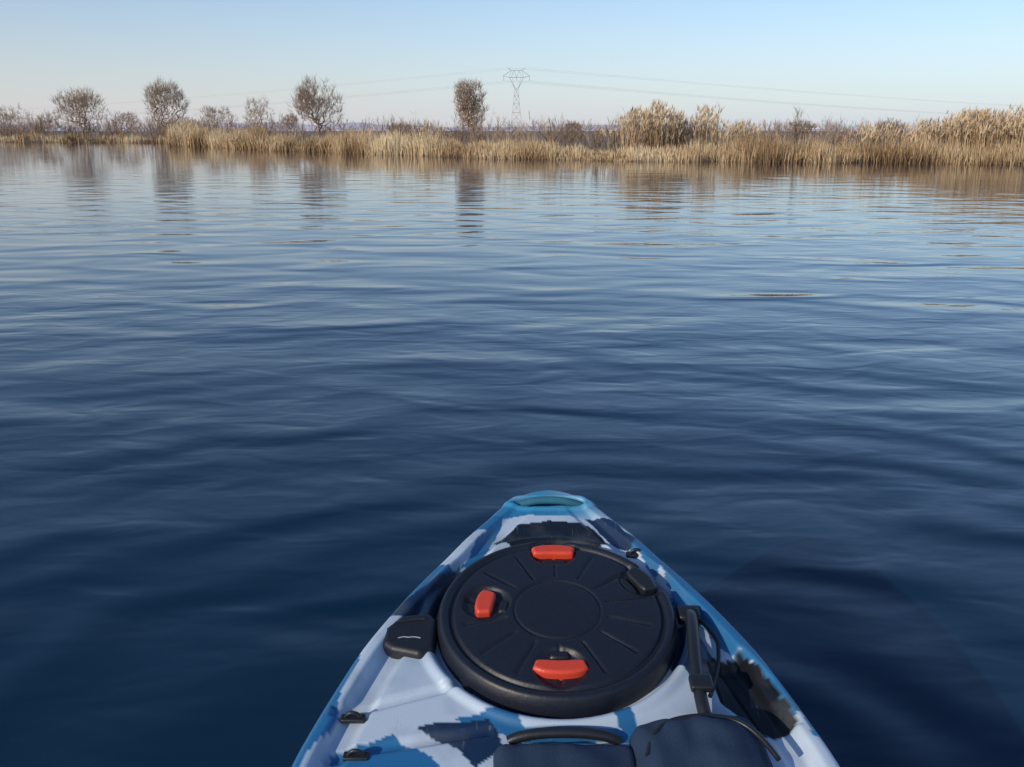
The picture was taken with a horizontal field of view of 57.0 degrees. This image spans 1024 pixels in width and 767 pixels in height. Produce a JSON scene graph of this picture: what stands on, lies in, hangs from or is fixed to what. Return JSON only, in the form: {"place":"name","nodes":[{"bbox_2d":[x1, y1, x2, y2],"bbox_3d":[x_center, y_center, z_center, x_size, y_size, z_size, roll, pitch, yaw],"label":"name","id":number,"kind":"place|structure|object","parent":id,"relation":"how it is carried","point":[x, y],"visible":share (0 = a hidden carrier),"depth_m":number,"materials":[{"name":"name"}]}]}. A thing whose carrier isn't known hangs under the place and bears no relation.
{"place":"outdoors","nodes":[
{"label":"outdoors","id":0,"kind":"place"},
{"bbox_2d":[0,122,919,130],"bbox_3d":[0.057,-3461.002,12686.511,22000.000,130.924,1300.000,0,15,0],"label":"hills","id":1,"kind":"structure","parent":0,"point":[341,124],"depth_m":12584.78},
{"bbox_2d":[0,118,1023,164],"bbox_3d":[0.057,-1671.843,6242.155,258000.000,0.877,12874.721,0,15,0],"label":"ground","id":2,"kind":"structure","parent":0,"point":[607,142],"depth_m":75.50,"materials":[{"name":"beige plant"}]},
{"bbox_2d":[0,102,32,134],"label":"bare tree","id":3,"kind":"object","parent":2,"relation":"on","point":[9,116],"visible":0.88,"depth_m":88.26,"materials":[{"name":"brown plant"}]},
{"bbox_2d":[30,109,66,136],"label":"bare tree","id":4,"kind":"object","parent":2,"relation":"on","point":[49,120],"visible":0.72,"depth_m":86.88,"materials":[{"name":"brown plant"}]},
{"bbox_2d":[47,86,106,137],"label":"bare tree","id":5,"kind":"object","parent":2,"relation":"on","point":[71,102],"visible":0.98,"depth_m":83.94,"materials":[{"name":"brown plant"}]},
{"bbox_2d":[109,110,138,136],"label":"bare tree","id":6,"kind":"object","parent":2,"relation":"on","point":[128,115],"visible":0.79,"depth_m":84.60,"materials":[{"name":"brown plant"}]},
{"bbox_2d":[140,73,190,132],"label":"bare tree","id":7,"kind":"object","parent":2,"relation":"on","point":[165,88],"visible":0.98,"depth_m":81.14,"materials":[{"name":"brown plant"}]},
{"bbox_2d":[181,116,204,125],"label":"bare tree","id":8,"kind":"object","parent":2,"relation":"on","point":[192,121],"visible":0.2,"depth_m":82.71,"materials":[{"name":"plant"}]},
{"bbox_2d":[200,105,238,131],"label":"bare tree","id":9,"kind":"object","parent":2,"relation":"on","point":[212,112],"visible":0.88,"depth_m":80.54,"materials":[{"name":"brown plant"}]},
{"bbox_2d":[241,95,275,128],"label":"bare tree","id":10,"kind":"object","parent":2,"relation":"on","point":[254,111],"visible":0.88,"depth_m":65.16,"materials":[{"name":"brown plant"}]},
{"bbox_2d":[275,112,300,136],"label":"bare tree","id":11,"kind":"object","parent":2,"relation":"on","point":[291,118],"visible":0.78,"depth_m":71.32,"materials":[{"name":"brown plant"}]},
{"bbox_2d":[286,74,344,136],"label":"bare tree","id":12,"kind":"object","parent":2,"relation":"on","point":[301,96],"visible":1,"depth_m":68.67,"materials":[{"name":"brown plant"}]},
{"bbox_2d":[387,120,412,136],"bbox_3d":[-6.878,-15.496,57.903,1.742,1.284,1.525,10,18,34],"label":"bare tree","id":13,"kind":"object","parent":2,"relation":"on","point":[401,127],"visible":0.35,"depth_m":57.72,"materials":[{"name":"plant"}]},
{"bbox_2d":[452,77,488,139],"bbox_3d":[-2.421,-16.233,55.786,2.392,3.792,2.586,0,15,0],"label":"bare tree","id":14,"kind":"object","parent":2,"relation":"on","point":[467,94],"visible":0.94,"depth_m":55.35,"materials":[{"name":"brown plant"}]},
{"bbox_2d":[2,116,1000,131],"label":"distant treeline","id":15,"kind":"object","parent":2,"relation":"on","point":[509,126],"visible":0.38,"depth_m":351.34,"materials":[{"name":"brown plant"}]},
{"bbox_2d":[0,105,1009,150],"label":"shrub thicket","id":16,"kind":"object","parent":2,"relation":"on","point":[480,131],"visible":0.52,"depth_m":42.03,"materials":[{"name":"brown plant"}]},
{"bbox_2d":[503,70,529,131],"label":"electricity pylon","id":17,"kind":"object","parent":2,"relation":"on","point":[519,112],"visible":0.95,"depth_m":286.21,"materials":[{"name":"metal"}]},
{"bbox_2d":[5,68,1016,119],"bbox_3d":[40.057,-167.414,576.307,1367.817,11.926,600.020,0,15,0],"label":"power lines","id":18,"kind":"object","parent":17,"relation":"attached to","point":[545,84],"visible":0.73,"depth_m":347.55,"materials":[{"name":"metal"}]},
{"bbox_2d":[559,120,584,142],"bbox_3d":[3.111,-12.929,48.341,1.480,1.274,1.446,0,15,0],"label":"bush","id":19,"kind":"object","parent":2,"relation":"on","point":[574,128],"visible":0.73,"depth_m":48.24,"materials":[{"name":"plant"}]},
{"bbox_2d":[399,98,1023,155],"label":"plumed reeds","id":20,"kind":"object","parent":2,"relation":"on","point":[977,127],"visible":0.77,"depth_m":30.52,"materials":[{"name":"beige plant"}]},
{"bbox_2d":[786,119,817,142],"bbox_3d":[14.822,-12.927,48.325,1.653,1.280,1.567,-9,18,-31],"label":"bush","id":21,"kind":"object","parent":2,"relation":"on","point":[808,125],"visible":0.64,"depth_m":48.13,"materials":[{"name":"plant"}]},
{"bbox_2d":[878,117,908,141],"bbox_3d":[20.218,-13.490,50.128,1.786,1.432,1.912,0,15,0],"label":"bush","id":22,"kind":"object","parent":2,"relation":"on","point":[896,124],"visible":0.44,"depth_m":50.02,"materials":[{"name":"brown plant"}]},
{"bbox_2d":[0,142,1023,766],"bbox_3d":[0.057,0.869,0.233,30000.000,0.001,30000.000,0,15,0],"label":"lake water","id":23,"kind":"structure","parent":0,"point":[284,436],"depth_m":3.08,"materials":[{"name":"blue liquid"}]},
{"bbox_2d":[292,490,839,766],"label":"kayak","id":24,"kind":"object","parent":23,"relation":"on","point":[548,628],"visible":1,"depth_m":1.12,"materials":[{"name":"plastic"}]},
{"bbox_2d":[0,0,1023,129],"label":"sky","id":25,"kind":"structure","parent":0,"point":[959,52],"materials":[{"name":"blue"}]}
]}

